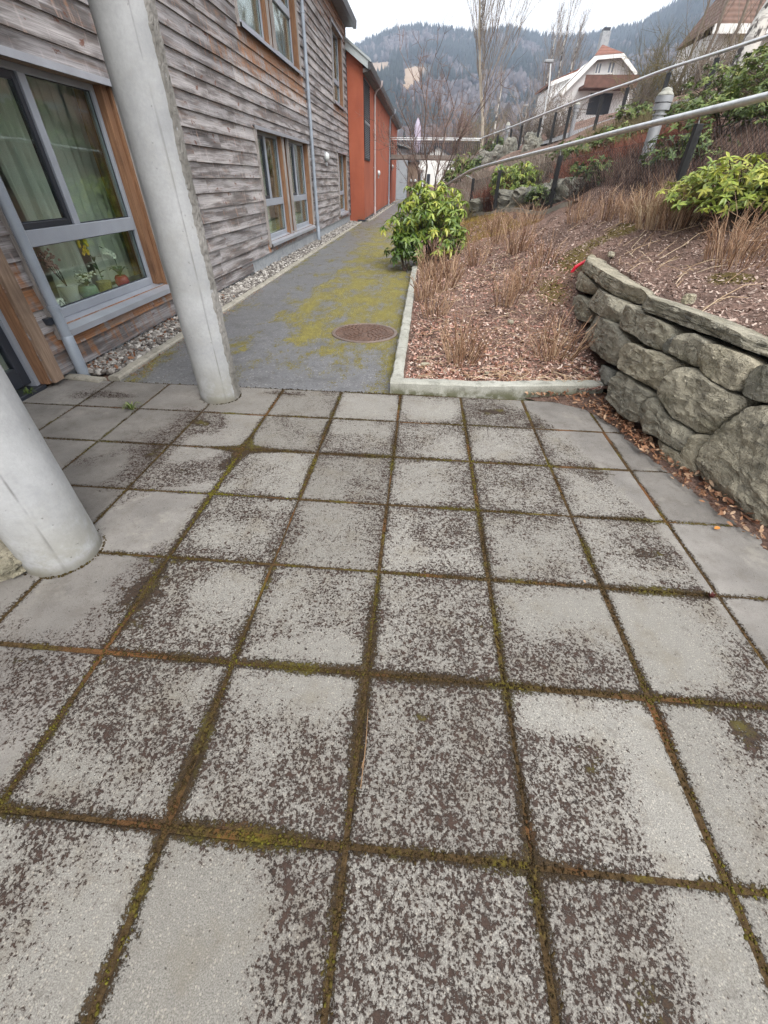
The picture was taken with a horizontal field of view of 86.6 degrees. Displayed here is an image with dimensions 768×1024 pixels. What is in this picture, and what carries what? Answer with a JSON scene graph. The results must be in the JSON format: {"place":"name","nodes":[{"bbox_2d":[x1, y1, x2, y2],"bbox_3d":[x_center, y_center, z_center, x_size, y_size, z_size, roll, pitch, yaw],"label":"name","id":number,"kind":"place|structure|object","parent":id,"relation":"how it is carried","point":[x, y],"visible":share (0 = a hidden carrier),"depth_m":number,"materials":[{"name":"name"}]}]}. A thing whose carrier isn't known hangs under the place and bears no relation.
{"place":"outdoors","nodes":[
{"label":"outdoors","id":0,"kind":"place"},
{"bbox_2d":[76,262,281,380],"bbox_3d":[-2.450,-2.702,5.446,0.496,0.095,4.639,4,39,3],"label":"pebbles","id":1,"kind":"object","parent":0,"point":[241,287],"visible":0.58,"depth_m":4.38,"materials":[{"name":"gravel"}]},
{"bbox_2d":[108,221,361,380],"bbox_3d":[-1.646,-6.517,10.140,0.123,0.089,17.000,4,39,3],"label":"concrete edging","id":2,"kind":"object","parent":1,"relation":"on","point":[131,367],"visible":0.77,"depth_m":4.47,"materials":[{"name":"concrete"}]},
{"bbox_2d":[250,221,358,277],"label":"pebbles","id":3,"kind":"object","parent":1,"relation":"on","point":[271,270],"visible":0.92,"depth_m":9.39,"materials":[{"name":"gravel"}]},
{"bbox_2d":[344,37,401,221],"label":"red house","id":4,"kind":"structure","parent":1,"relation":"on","point":[371,193],"depth_m":16.44,"materials":[{"name":"wood"}]},
{"bbox_2d":[120,199,414,393],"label":"path","id":5,"kind":"structure","parent":0,"point":[279,335],"depth_m":5.07,"materials":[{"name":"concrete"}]},
{"bbox_2d":[332,323,397,342],"bbox_3d":[-0.224,-2.090,4.770,0.770,0.036,0.770,4,39,3],"label":"manhole cover","id":6,"kind":"object","parent":5,"relation":"on","point":[364,333],"visible":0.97,"depth_m":4.73,"materials":[{"name":"metal"}]},
{"bbox_2d":[384,231,423,270],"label":"rhododendron","id":7,"kind":"object","parent":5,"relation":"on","point":[405,249],"visible":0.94,"depth_m":7.64,"materials":[{"name":"green plant"}]},
{"bbox_2d":[391,262,417,377],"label":"granite kerb","id":8,"kind":"structure","parent":5,"relation":"on","point":[399,361],"depth_m":4.44,"materials":[{"name":"stone"}]},
{"bbox_2d":[0,379,767,1023],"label":"paving","id":9,"kind":"structure","parent":0,"point":[226,931],"depth_m":1.34,"materials":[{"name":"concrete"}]},
{"bbox_2d":[0,539,25,581],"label":"boulder","id":10,"kind":"object","parent":9,"relation":"on","point":[11,566],"visible":0.45,"depth_m":1.77,"materials":[{"name":"stone"}]},
{"bbox_2d":[0,364,101,577],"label":"concrete column","id":11,"kind":"structure","parent":9,"relation":"on","point":[47,528],"depth_m":1.66,"materials":[{"name":"concrete"}]},
{"bbox_2d":[87,0,240,403],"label":"concrete column","id":12,"kind":"structure","parent":9,"relation":"on","point":[130,39],"depth_m":2.37,"materials":[{"name":"concrete"}]},
{"bbox_2d":[0,0,356,400],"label":"wooden house","id":13,"kind":"structure","parent":9,"relation":"on","point":[245,75],"depth_m":5.34,"materials":[{"name":"wood"}]},
{"bbox_2d":[0,284,50,400],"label":"door","id":14,"kind":"structure","parent":13,"relation":"in","point":[25,369],"depth_m":3.19,"materials":[{"name":"grey paint"}]},
{"bbox_2d":[0,77,92,298],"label":"curtain","id":15,"kind":"object","parent":13,"relation":"hanging from","point":[21,167],"visible":0.62,"depth_m":3.64,"materials":[{"name":"fabric"}]},
{"bbox_2d":[33,248,79,303],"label":"potted plant","id":16,"kind":"object","parent":13,"relation":"on","point":[69,292],"visible":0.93,"depth_m":3.75,"materials":[{"name":"white ceramic"}]},
{"bbox_2d":[26,76,133,281],"bbox_3d":[-3.143,-3.449,4.241,0.061,1.830,0.684,4,39,3],"label":"curtain","id":17,"kind":"object","parent":13,"relation":"hanging from","point":[63,124],"visible":0.62,"depth_m":4.18,"materials":[{"name":"fabric"}]},
{"bbox_2d":[72,265,98,297],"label":"potted plant","id":18,"kind":"object","parent":13,"relation":"on","point":[86,289],"visible":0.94,"depth_m":3.99,"materials":[{"name":"green plant"}]},
{"bbox_2d":[0,45,170,339],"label":"window","id":19,"kind":"structure","parent":13,"relation":"in","point":[101,98],"depth_m":3.78,"materials":[{"name":"grey paint"}]},
{"bbox_2d":[76,239,111,291],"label":"potted plant","id":20,"kind":"object","parent":13,"relation":"on","point":[103,285],"visible":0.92,"depth_m":4.17,"materials":[{"name":"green plant"}]},
{"bbox_2d":[73,88,140,275],"bbox_3d":[-3.073,-3.718,4.571,0.044,1.830,0.264,4,39,3],"label":"curtain","id":21,"kind":"object","parent":13,"relation":"hanging from","point":[95,145],"visible":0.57,"depth_m":4.45,"materials":[{"name":"fabric"}]},
{"bbox_2d":[99,246,129,285],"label":"potted plant","id":22,"kind":"object","parent":13,"relation":"on","point":[121,279],"visible":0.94,"depth_m":4.43,"materials":[{"name":"red plant"}]},
{"bbox_2d":[234,0,302,76],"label":"window","id":23,"kind":"structure","parent":13,"relation":"in","point":[266,35],"depth_m":7.70,"materials":[{"name":"grey paint"}]},
{"bbox_2d":[265,137,281,228],"bbox_3d":[-2.514,-7.679,9.412,0.060,1.830,0.824,4,39,3],"label":"curtain","id":24,"kind":"object","parent":13,"relation":"hanging from","point":[271,165],"visible":0.59,"depth_m":9.28,"materials":[{"name":"fabric"}]},
{"bbox_2d":[252,124,315,247],"bbox_3d":[-2.285,-7.258,9.129,0.530,1.785,4.170,4,39,3],"label":"window","id":25,"kind":"structure","parent":13,"relation":"in","point":[286,199],"depth_m":8.96,"materials":[{"name":"grey paint"}]},
{"bbox_2d":[329,17,344,110],"bbox_3d":[-1.513,-13.936,12.820,0.230,1.730,2.080,4,39,3],"label":"window","id":26,"kind":"structure","parent":13,"relation":"in","point":[339,82],"depth_m":13.21,"materials":[{"name":"grey paint"}]},
{"bbox_2d":[336,151,349,216],"bbox_3d":[-1.536,-11.859,14.755,0.230,1.785,2.040,4,39,3],"label":"window","id":27,"kind":"structure","parent":13,"relation":"in","point":[344,192],"depth_m":15.21,"materials":[{"name":"grey paint"}]},
{"bbox_2d":[0,381,767,1022],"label":"joint moss","id":28,"kind":"object","parent":9,"relation":"on","point":[318,845],"visible":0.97,"depth_m":1.36,"materials":[{"name":"plant"}]},
{"bbox_2d":[528,393,767,549],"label":"soil strip","id":29,"kind":"object","parent":9,"relation":"on","point":[696,481],"visible":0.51,"depth_m":2.62,"materials":[{"name":"soil"}]},
{"bbox_2d":[525,390,766,548],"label":"leaf litter","id":30,"kind":"object","parent":29,"relation":"on","point":[646,445],"visible":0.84,"depth_m":2.69,"materials":[{"name":"brown plant"}]},
{"bbox_2d":[345,0,676,43],"label":"sky","id":31,"kind":"structure","parent":0,"point":[372,16],"materials":[{"name":"white"}]},
{"bbox_2d":[372,60,658,107],"bbox_3d":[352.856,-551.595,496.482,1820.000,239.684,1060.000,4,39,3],"label":"mountain","id":32,"kind":"structure","parent":0,"point":[409,79],"depth_m":379.86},
{"bbox_2d":[359,0,704,122],"bbox_3d":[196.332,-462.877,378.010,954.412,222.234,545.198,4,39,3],"label":"bare forest","id":33,"kind":"object","parent":32,"relation":"on","point":[393,41],"visible":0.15,"depth_m":342.27,"materials":[{"name":"plant"}]},
{"bbox_2d":[353,0,714,134],"bbox_3d":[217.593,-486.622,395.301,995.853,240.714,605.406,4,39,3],"label":"conifer forest","id":34,"kind":"object","parent":32,"relation":"on","point":[463,50],"visible":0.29,"depth_m":423.25,"materials":[{"name":"plant"}]},
{"bbox_2d":[404,72,767,390],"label":"planting slope","id":35,"kind":"structure","parent":0,"point":[690,261],"depth_m":4.86,"materials":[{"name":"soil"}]},
{"bbox_2d":[380,180,469,262],"bbox_3d":[0.842,-5.654,8.034,1.716,1.397,1.585,17,42,18],"label":"rhododendron","id":36,"kind":"object","parent":35,"relation":"on","point":[424,220],"visible":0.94,"depth_m":7.69,"materials":[{"name":"green plant"}]},
{"bbox_2d":[410,251,448,301],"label":"cut shrub","id":37,"kind":"object","parent":35,"relation":"on","point":[415,287],"visible":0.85,"depth_m":5.67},
{"bbox_2d":[413,237,447,279],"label":"cut shrub","id":38,"kind":"object","parent":35,"relation":"on","point":[430,263],"visible":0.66,"depth_m":6.80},
{"bbox_2d":[390,137,481,172],"bbox_3d":[3.149,-22.561,26.646,6.060,2.780,1.500,4,39,3],"label":"footbridge","id":39,"kind":"object","parent":35,"relation":"on","point":[395,157],"visible":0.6,"depth_m":25.77,"materials":[{"name":"concrete"}]},
{"bbox_2d":[413,278,462,318],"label":"cut shrub","id":40,"kind":"object","parent":35,"relation":"on","point":[432,308],"visible":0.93,"depth_m":4.96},
{"bbox_2d":[355,8,524,197],"bbox_3d":[1.720,-13.108,13.865,5.276,5.559,2.893,4,39,3],"label":"tree","id":41,"kind":"object","parent":35,"relation":"on","point":[458,142],"visible":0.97,"depth_m":13.74,"materials":[{"name":"brown wood"}]},
{"bbox_2d":[418,244,471,292],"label":"cut shrub","id":42,"kind":"object","parent":35,"relation":"on","point":[448,276],"visible":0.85,"depth_m":5.88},
{"bbox_2d":[404,87,499,170],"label":"bare bush","id":43,"kind":"object","parent":35,"relation":"on","point":[430,134],"visible":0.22,"depth_m":50.66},
{"bbox_2d":[446,152,474,182],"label":"evergreen shrub","id":44,"kind":"object","parent":35,"relation":"on","point":[465,169],"visible":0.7,"depth_m":17.99,"materials":[{"name":"green plant"}]},
{"bbox_2d":[430,304,500,366],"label":"cut shrub","id":45,"kind":"object","parent":35,"relation":"on","point":[460,346],"visible":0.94,"depth_m":3.74,"materials":[{"name":"plant"}]},
{"bbox_2d":[447,161,497,208],"bbox_3d":[3.451,-12.968,16.302,2.373,1.770,7.946,4,39,3],"label":"dry brush","id":46,"kind":"object","parent":35,"relation":"on","point":[477,176],"visible":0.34,"depth_m":17.06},
{"bbox_2d":[462,228,496,266],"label":"cut shrub","id":47,"kind":"object","parent":35,"relation":"on","point":[473,255],"visible":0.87,"depth_m":6.89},
{"bbox_2d":[436,78,523,155],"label":"bare bush","id":48,"kind":"object","parent":35,"relation":"on","point":[486,130],"visible":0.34,"depth_m":44.73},
{"bbox_2d":[390,377,604,400],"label":"granite kerb","id":49,"kind":"structure","parent":35,"relation":"on","point":[508,390],"depth_m":3.38,"materials":[{"name":"stone"}]},
{"bbox_2d":[453,211,541,246],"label":"dry grass","id":50,"kind":"structure","parent":35,"relation":"on","point":[479,223],"depth_m":9.85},
{"bbox_2d":[480,204,517,245],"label":"cut shrub","id":51,"kind":"object","parent":35,"relation":"on","point":[495,238],"visible":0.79,"depth_m":7.65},
{"bbox_2d":[461,0,541,150],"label":"tall tree","id":52,"kind":"object","parent":35,"relation":"on","point":[481,30],"visible":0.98,"depth_m":26.22,"materials":[{"name":"brown plant"}]},
{"bbox_2d":[414,239,598,382],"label":"dry twigs","id":53,"kind":"object","parent":35,"relation":"on","point":[522,296],"visible":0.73,"depth_m":4.18,"materials":[{"name":"plant"}]},
{"bbox_2d":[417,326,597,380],"bbox_3d":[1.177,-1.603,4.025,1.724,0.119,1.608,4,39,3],"label":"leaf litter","id":54,"kind":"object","parent":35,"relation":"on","point":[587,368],"visible":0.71,"depth_m":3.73,"materials":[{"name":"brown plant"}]},
{"bbox_2d":[476,131,544,164],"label":"rock retaining wall","id":55,"kind":"structure","parent":35,"relation":"on","point":[531,141],"depth_m":19.80,"materials":[{"name":"stone"}]},
{"bbox_2d":[489,261,531,307],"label":"cut shrub","id":56,"kind":"object","parent":35,"relation":"on","point":[510,292],"visible":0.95,"depth_m":5.00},
{"bbox_2d":[488,161,542,194],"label":"rhododendron","id":57,"kind":"object","parent":35,"relation":"on","point":[528,165],"visible":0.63,"depth_m":11.14,"materials":[{"name":"green plant"}]},
{"bbox_2d":[497,205,543,255],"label":"cut shrub","id":58,"kind":"object","parent":35,"relation":"on","point":[514,246],"visible":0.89,"depth_m":6.68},
{"bbox_2d":[499,248,544,294],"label":"cut shrub","id":59,"kind":"object","parent":35,"relation":"on","point":[526,280],"visible":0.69,"depth_m":5.17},
{"bbox_2d":[470,201,575,216],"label":"concrete kerb","id":60,"kind":"structure","parent":35,"relation":"on","point":[554,208],"depth_m":9.47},
{"bbox_2d":[483,66,573,143],"bbox_3d":[9.818,-26.439,26.503,5.874,3.766,4.691,-11,41,-14],"label":"bare bush","id":61,"kind":"object","parent":35,"relation":"on","point":[533,110],"visible":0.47,"depth_m":26.70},
{"bbox_2d":[483,136,576,185],"bbox_3d":[4.642,-11.688,13.838,2.319,1.540,8.844,4,39,3],"label":"dry brush","id":62,"kind":"object","parent":35,"relation":"on","point":[541,159],"visible":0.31,"depth_m":12.42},
{"bbox_2d":[519,182,556,208],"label":"evergreen shrub","id":63,"kind":"object","parent":35,"relation":"on","point":[538,190],"visible":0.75,"depth_m":9.12,"materials":[{"name":"green plant"}]},
{"bbox_2d":[524,2,568,99],"bbox_3d":[13.100,-35.715,34.085,2.944,9.843,3.092,4,39,3],"label":"birch","id":64,"kind":"object","parent":35,"relation":"on","point":[552,54],"visible":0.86,"depth_m":32.70,"materials":[{"name":"grey plant"}]},
{"bbox_2d":[525,223,568,269],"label":"cut shrub","id":65,"kind":"object","parent":35,"relation":"on","point":[541,253],"visible":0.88,"depth_m":5.64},
{"bbox_2d":[523,79,583,140],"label":"bare bush","id":66,"kind":"object","parent":35,"relation":"on","point":[556,132],"visible":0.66,"depth_m":18.34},
{"bbox_2d":[522,303,600,362],"bbox_3d":[1.592,-1.607,3.711,0.656,0.528,0.645,4,39,3],"label":"cut shrub","id":67,"kind":"object","parent":35,"relation":"on","point":[557,350],"visible":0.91,"depth_m":3.74,"materials":[{"name":"plant"}]},
{"bbox_2d":[544,0,586,77],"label":"birch","id":68,"kind":"object","parent":35,"relation":"on","point":[562,51],"visible":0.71,"depth_m":33.73,"materials":[{"name":"grey plant"}]},
{"bbox_2d":[469,165,666,211],"bbox_3d":[3.947,-7.553,9.710,1.139,1.152,7.832,-10,41,-14],"label":"rock row","id":69,"kind":"object","parent":35,"relation":"on","point":[475,204],"visible":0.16,"depth_m":10.06,"materials":[{"name":"stone"}]},
{"bbox_2d":[553,3,592,75],"bbox_3d":[15.571,-36.384,34.661,3.363,9.082,2.590,4,39,3],"label":"birch","id":70,"kind":"object","parent":35,"relation":"on","point":[576,48],"visible":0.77,"depth_m":33.26,"materials":[{"name":"grey plant"}]},
{"bbox_2d":[544,135,601,160],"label":"evergreen shrub","id":71,"kind":"object","parent":35,"relation":"on","point":[566,151],"visible":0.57,"depth_m":10.54,"materials":[{"name":"green plant"}]},
{"bbox_2d":[532,27,638,133],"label":"gabled house","id":72,"kind":"structure","parent":35,"relation":"on","point":[586,79],"depth_m":28.24,"materials":[{"name":"white paint"}]},
{"bbox_2d":[563,187,608,224],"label":"cut shrub","id":73,"kind":"object","parent":35,"relation":"on","point":[577,215],"visible":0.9,"depth_m":6.71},
{"bbox_2d":[567,154,617,188],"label":"evergreen shrub","id":74,"kind":"object","parent":35,"relation":"on","point":[582,169],"visible":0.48,"depth_m":7.83,"materials":[{"name":"green plant"}]},
{"bbox_2d":[445,91,767,214],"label":"ramp railing","id":75,"kind":"object","parent":35,"relation":"on","point":[689,151],"visible":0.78,"depth_m":6.14,"materials":[{"name":"metal"}]},
{"bbox_2d":[588,120,647,150],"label":"evergreen shrub","id":76,"kind":"object","parent":35,"relation":"on","point":[596,142],"visible":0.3,"depth_m":9.15,"materials":[{"name":"green plant"}]},
{"bbox_2d":[596,182,642,220],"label":"cut shrub","id":77,"kind":"object","parent":35,"relation":"on","point":[608,206],"visible":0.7,"depth_m":6.16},
{"bbox_2d":[481,34,767,150],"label":"ramp railing","id":78,"kind":"object","parent":35,"relation":"on","point":[706,56],"visible":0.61,"depth_m":12.82,"materials":[{"name":"metal"}]},
{"bbox_2d":[608,101,653,122],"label":"evergreen shrub","id":79,"kind":"object","parent":35,"relation":"on","point":[628,111],"visible":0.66,"depth_m":10.99,"materials":[{"name":"green plant"}]},
{"bbox_2d":[544,108,723,181],"bbox_3d":[4.895,-7.415,8.496,1.951,1.338,5.390,-11,41,-14],"label":"heather","id":80,"kind":"object","parent":35,"relation":"on","point":[675,133],"visible":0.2,"depth_m":8.34,"materials":[{"name":"plant"}]},
{"bbox_2d":[548,112,726,178],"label":"bare twigs","id":81,"kind":"object","parent":35,"relation":"on","point":[631,146],"visible":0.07,"depth_m":8.35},
{"bbox_2d":[623,72,660,110],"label":"bare bush","id":82,"kind":"object","parent":35,"relation":"on","point":[641,100],"visible":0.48,"depth_m":18.31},
{"bbox_2d":[517,123,767,336],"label":"bark mulch","id":83,"kind":"object","parent":35,"relation":"on","point":[735,319],"visible":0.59,"depth_m":4.12,"materials":[{"name":"wood"}]},
{"bbox_2d":[612,178,672,223],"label":"cut shrub","id":84,"kind":"object","parent":35,"relation":"on","point":[631,209],"visible":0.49,"depth_m":5.54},
{"bbox_2d":[638,87,673,167],"bbox_3d":[4.497,-6.358,6.766,0.255,0.973,0.255,4,39,3],"label":"bollard light","id":85,"kind":"object","parent":35,"relation":"on","point":[664,99],"visible":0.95,"depth_m":6.58,"materials":[{"name":"grey metal"}]},
{"bbox_2d":[602,2,718,107],"bbox_3d":[13.273,-21.733,19.645,4.782,3.447,5.190,10,40,11],"label":"bare bush","id":86,"kind":"object","parent":35,"relation":"on","point":[648,65],"visible":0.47,"depth_m":19.61,"materials":[{"name":"plant"}]},
{"bbox_2d":[630,170,695,229],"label":"cut shrub","id":87,"kind":"object","parent":35,"relation":"on","point":[652,216],"visible":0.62,"depth_m":5.07,"materials":[{"name":"plant"}]},
{"bbox_2d":[563,119,767,199],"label":"bare twigs","id":88,"kind":"object","parent":35,"relation":"on","point":[763,149],"visible":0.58,"depth_m":6.32,"materials":[{"name":"plant"}]},
{"bbox_2d":[568,187,767,310],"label":"dry straw","id":89,"kind":"object","parent":35,"relation":"on","point":[721,298],"visible":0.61,"depth_m":4.10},
{"bbox_2d":[572,254,767,526],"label":"stone wall","id":90,"kind":"structure","parent":35,"relation":"on","point":[684,392],"depth_m":2.53,"materials":[{"name":"stone"}]},
{"bbox_2d":[578,71,767,143],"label":"dry brush","id":91,"kind":"object","parent":35,"relation":"on","point":[642,118],"visible":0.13,"depth_m":10.37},
{"bbox_2d":[629,5,737,105],"bbox_3d":[12.440,-18.713,16.825,3.913,3.182,3.385,31,48,31],"label":"bare bush","id":92,"kind":"object","parent":35,"relation":"on","point":[673,85],"visible":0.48,"depth_m":17.00,"materials":[{"name":"plant"}]},
{"bbox_2d":[650,146,718,230],"bbox_3d":[3.605,-3.790,4.729,0.806,0.856,0.788,-6,40,-9],"label":"cut shrub","id":93,"kind":"object","parent":35,"relation":"on","point":[681,216],"visible":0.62,"depth_m":4.82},
{"bbox_2d":[650,92,720,123],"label":"evergreen shrub","id":94,"kind":"object","parent":35,"relation":"on","point":[671,109],"visible":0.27,"depth_m":8.47,"materials":[{"name":"green plant"}]},
{"bbox_2d":[639,129,740,169],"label":"evergreen shrub","id":95,"kind":"object","parent":35,"relation":"on","point":[657,157],"visible":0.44,"depth_m":6.20,"materials":[{"name":"green plant"}]},
{"bbox_2d":[675,0,724,89],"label":"bare tree","id":96,"kind":"object","parent":35,"relation":"on","point":[701,26],"visible":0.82,"depth_m":16.98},
{"bbox_2d":[672,26,742,91],"bbox_3d":[11.581,-15.892,14.466,2.154,1.911,2.294,-30,49,-32],"label":"bare bush","id":97,"kind":"object","parent":35,"relation":"on","point":[702,64],"visible":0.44,"depth_m":14.36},
{"bbox_2d":[654,152,767,218],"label":"rhododendron","id":98,"kind":"object","parent":35,"relation":"on","point":[724,189],"visible":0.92,"depth_m":4.29,"materials":[{"name":"green plant"}]},
{"bbox_2d":[662,90,767,139],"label":"evergreen shrub","id":99,"kind":"object","parent":35,"relation":"on","point":[735,113],"visible":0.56,"depth_m":6.52,"materials":[{"name":"green plant"}]},
{"bbox_2d":[668,0,767,88],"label":"red roofed house","id":100,"kind":"structure","parent":35,"relation":"on","point":[730,17],"depth_m":18.91,"materials":[{"name":"paint"}]},
{"bbox_2d":[674,60,767,102],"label":"evergreen shrub","id":101,"kind":"object","parent":35,"relation":"on","point":[715,83],"visible":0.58,"depth_m":8.85,"materials":[{"name":"green plant"}]},
{"bbox_2d":[694,193,767,262],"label":"cut shrub","id":102,"kind":"object","parent":35,"relation":"on","point":[711,253],"visible":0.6,"depth_m":3.70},
{"bbox_2d":[703,200,767,270],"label":"cut shrub","id":103,"kind":"object","parent":35,"relation":"on","point":[722,254],"visible":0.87,"depth_m":3.43,"materials":[{"name":"plant"}]},
{"bbox_2d":[704,55,767,102],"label":"evergreen shrub","id":104,"kind":"object","parent":35,"relation":"on","point":[748,79],"visible":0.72,"depth_m":7.29,"materials":[{"name":"green plant"}]},
{"bbox_2d":[713,74,767,120],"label":"evergreen shrub","id":105,"kind":"object","parent":35,"relation":"on","point":[759,88],"visible":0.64,"depth_m":6.26,"materials":[{"name":"green plant"}]},
{"bbox_2d":[713,43,767,81],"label":"evergreen shrub","id":106,"kind":"object","parent":35,"relation":"on","point":[755,52],"visible":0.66,"depth_m":8.22,"materials":[{"name":"green plant"}]},
{"bbox_2d":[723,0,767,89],"bbox_3d":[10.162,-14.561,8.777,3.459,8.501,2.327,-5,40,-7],"label":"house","id":107,"kind":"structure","parent":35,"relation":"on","point":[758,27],"depth_m":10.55,"materials":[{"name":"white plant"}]},
{"label":"ground","id":108,"kind":"structure","parent":0,"visible":0},
{"bbox_2d":[395,142,409,199],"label":"grey house","id":109,"kind":"structure","parent":108,"relation":"on","point":[400,185],"depth_m":34.86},
{"bbox_2d":[419,146,456,186],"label":"white house","id":110,"kind":"structure","parent":108,"relation":"on","point":[430,177],"depth_m":44.19,"materials":[{"name":"paint"}]},
{"bbox_2d":[397,99,654,161],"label":"valley wood","id":111,"kind":"object","parent":108,"relation":"on","point":[449,125],"visible":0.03,"depth_m":87.30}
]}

